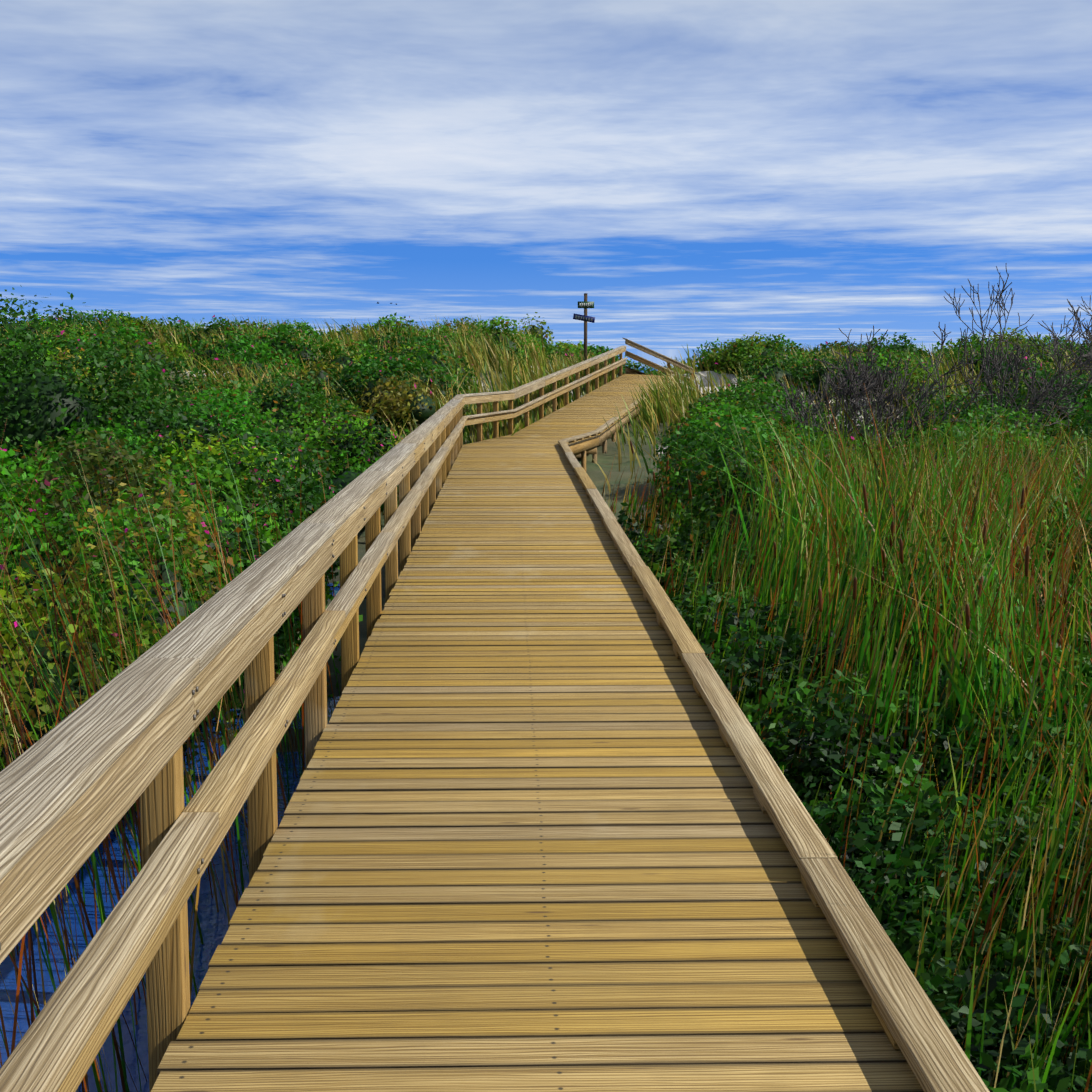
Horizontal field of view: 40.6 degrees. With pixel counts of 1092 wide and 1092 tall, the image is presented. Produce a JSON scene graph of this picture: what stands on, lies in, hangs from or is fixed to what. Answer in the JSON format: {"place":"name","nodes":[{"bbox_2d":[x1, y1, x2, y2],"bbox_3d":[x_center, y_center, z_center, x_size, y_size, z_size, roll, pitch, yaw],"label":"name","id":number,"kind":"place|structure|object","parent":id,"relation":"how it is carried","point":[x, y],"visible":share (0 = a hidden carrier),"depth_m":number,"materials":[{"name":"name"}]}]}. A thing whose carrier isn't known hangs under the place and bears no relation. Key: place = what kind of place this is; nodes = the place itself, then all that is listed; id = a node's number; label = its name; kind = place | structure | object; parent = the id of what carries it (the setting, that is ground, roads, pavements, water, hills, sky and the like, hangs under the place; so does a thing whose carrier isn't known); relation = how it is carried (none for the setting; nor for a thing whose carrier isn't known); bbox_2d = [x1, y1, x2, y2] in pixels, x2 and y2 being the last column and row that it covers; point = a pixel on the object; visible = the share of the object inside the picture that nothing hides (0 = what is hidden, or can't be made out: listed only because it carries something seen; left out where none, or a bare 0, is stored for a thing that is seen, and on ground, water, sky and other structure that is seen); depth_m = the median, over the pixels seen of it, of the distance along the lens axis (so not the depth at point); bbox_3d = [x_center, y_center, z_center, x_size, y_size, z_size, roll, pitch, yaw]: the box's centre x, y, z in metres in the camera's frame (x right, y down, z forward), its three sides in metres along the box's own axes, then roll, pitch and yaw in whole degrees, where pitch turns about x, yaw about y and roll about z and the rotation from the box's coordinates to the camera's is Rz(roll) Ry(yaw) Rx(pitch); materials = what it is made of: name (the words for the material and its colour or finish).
{"place":"outdoors","nodes":[
{"label":"outdoors","id":0,"kind":"place"},
{"bbox_2d":[0,583,1065,1091],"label":"marsh water","id":1,"kind":"structure","parent":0,"point":[214,923],"depth_m":5.94,"materials":[{"name":"blue liquid"}]},
{"bbox_2d":[0,285,242,476],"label":"tall shrub","id":2,"kind":"object","parent":1,"relation":"on","point":[25,366],"depth_m":15.87,"materials":[{"name":"green plant"}]},
{"bbox_2d":[0,407,340,1091],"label":"dry reeds","id":3,"kind":"object","parent":1,"relation":"on","point":[211,756],"visible":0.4,"depth_m":6.21,"materials":[{"name":"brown plant"}]},
{"bbox_2d":[0,316,477,810],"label":"marsh shrubs","id":4,"kind":"object","parent":1,"relation":"on","point":[104,448],"depth_m":10.75,"materials":[{"name":"green plant"}]},
{"bbox_2d":[610,385,1091,1091],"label":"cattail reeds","id":5,"kind":"object","parent":1,"relation":"on","point":[822,547],"visible":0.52,"depth_m":8.23,"materials":[{"name":"green plant"}]},
{"bbox_2d":[641,397,1091,664],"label":"marsh shrubs","id":6,"kind":"object","parent":1,"relation":"on","point":[719,427],"depth_m":14.43,"materials":[{"name":"green plant"}]},
{"bbox_2d":[0,0,1091,367],"label":"sky","id":7,"kind":"structure","parent":0,"point":[805,171],"materials":[{"name":"blue"}]},
{"bbox_2d":[152,363,1083,1013],"bbox_3d":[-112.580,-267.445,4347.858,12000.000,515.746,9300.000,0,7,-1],"label":"terrain","id":8,"kind":"structure","parent":0,"point":[608,463],"depth_m":28.11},
{"bbox_2d":[0,315,1090,530],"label":"dune grass","id":9,"kind":"structure","parent":8,"relation":"on","point":[670,403],"depth_m":37.69,"materials":[{"name":"green plant"}]},
{"bbox_2d":[0,306,1091,505],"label":"dune shrubs","id":10,"kind":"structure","parent":8,"relation":"on","point":[300,403],"depth_m":34.40,"materials":[{"name":"green plant"}]},
{"bbox_2d":[573,293,594,374],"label":"sign post","id":11,"kind":"object","parent":8,"relation":"on","point":[585,304],"visible":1,"depth_m":44.43,"materials":[{"name":"brown wood"}]},
{"bbox_2d":[569,368,681,470],"bbox_3d":[0.678,-0.953,21.969,5.000,3.375,54.021,1,7,4],"label":"boardwalk substructure","id":12,"kind":"object","parent":8,"relation":"on","point":[581,450],"visible":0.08,"depth_m":30.49,"materials":[{"name":"brown wood"}]},
{"bbox_2d":[0,338,989,1091],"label":"boardwalk railing","id":13,"kind":"object","parent":12,"relation":"on","point":[78,782],"visible":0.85,"depth_m":3.72,"materials":[{"name":"beige wood"}]},
{"bbox_2d":[0,354,668,949],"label":"boardwalk fasteners","id":14,"kind":"object","parent":13,"relation":"on","point":[284,614],"visible":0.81,"depth_m":5.00,"materials":[{"name":"metal"}]},
{"bbox_2d":[151,366,923,1091],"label":"boardwalk deck","id":15,"kind":"structure","parent":12,"relation":"on","point":[527,836],"depth_m":4.65,"materials":[{"name":"beige wood"}]},
{"bbox_2d":[602,407,1091,1091],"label":"dry reeds","id":16,"kind":"object","parent":8,"relation":"on","point":[1012,565],"visible":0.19,"depth_m":7.99,"materials":[{"name":"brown plant"}]},
{"bbox_2d":[615,498,1091,1091],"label":"undergrowth","id":17,"kind":"object","parent":8,"relation":"on","point":[941,992],"visible":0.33,"depth_m":6.06,"materials":[{"name":"green plant"}]},
{"bbox_2d":[770,353,939,465],"bbox_3d":[5.348,-2.250,27.121,2.730,2.548,2.952,-4,8,-31],"label":"dead shrub","id":18,"kind":"object","parent":8,"relation":"on","point":[846,391],"visible":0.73,"depth_m":26.68,"materials":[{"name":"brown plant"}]},
{"bbox_2d":[629,422,1091,1013],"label":"cattail heads","id":19,"kind":"object","parent":8,"relation":"on","point":[967,608],"visible":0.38,"depth_m":8.57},
{"bbox_2d":[818,322,1000,459],"bbox_3d":[6.498,-2.287,27.601,2.786,3.759,3.555,0,7,-1],"label":"dead shrub","id":20,"kind":"object","parent":8,"relation":"on","point":[880,379],"visible":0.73,"depth_m":27.26,"materials":[{"name":"grey plant"}]},
{"bbox_2d":[944,263,1091,434],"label":"dead shrub","id":21,"kind":"object","parent":8,"relation":"on","point":[1017,359],"visible":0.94,"depth_m":29.55,"materials":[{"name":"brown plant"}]},
{"bbox_2d":[1038,295,1091,413],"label":"bare shrub","id":22,"kind":"object","parent":8,"relation":"on","point":[1080,327],"visible":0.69,"depth_m":32.11,"materials":[{"name":"brown plant"}]}
]}

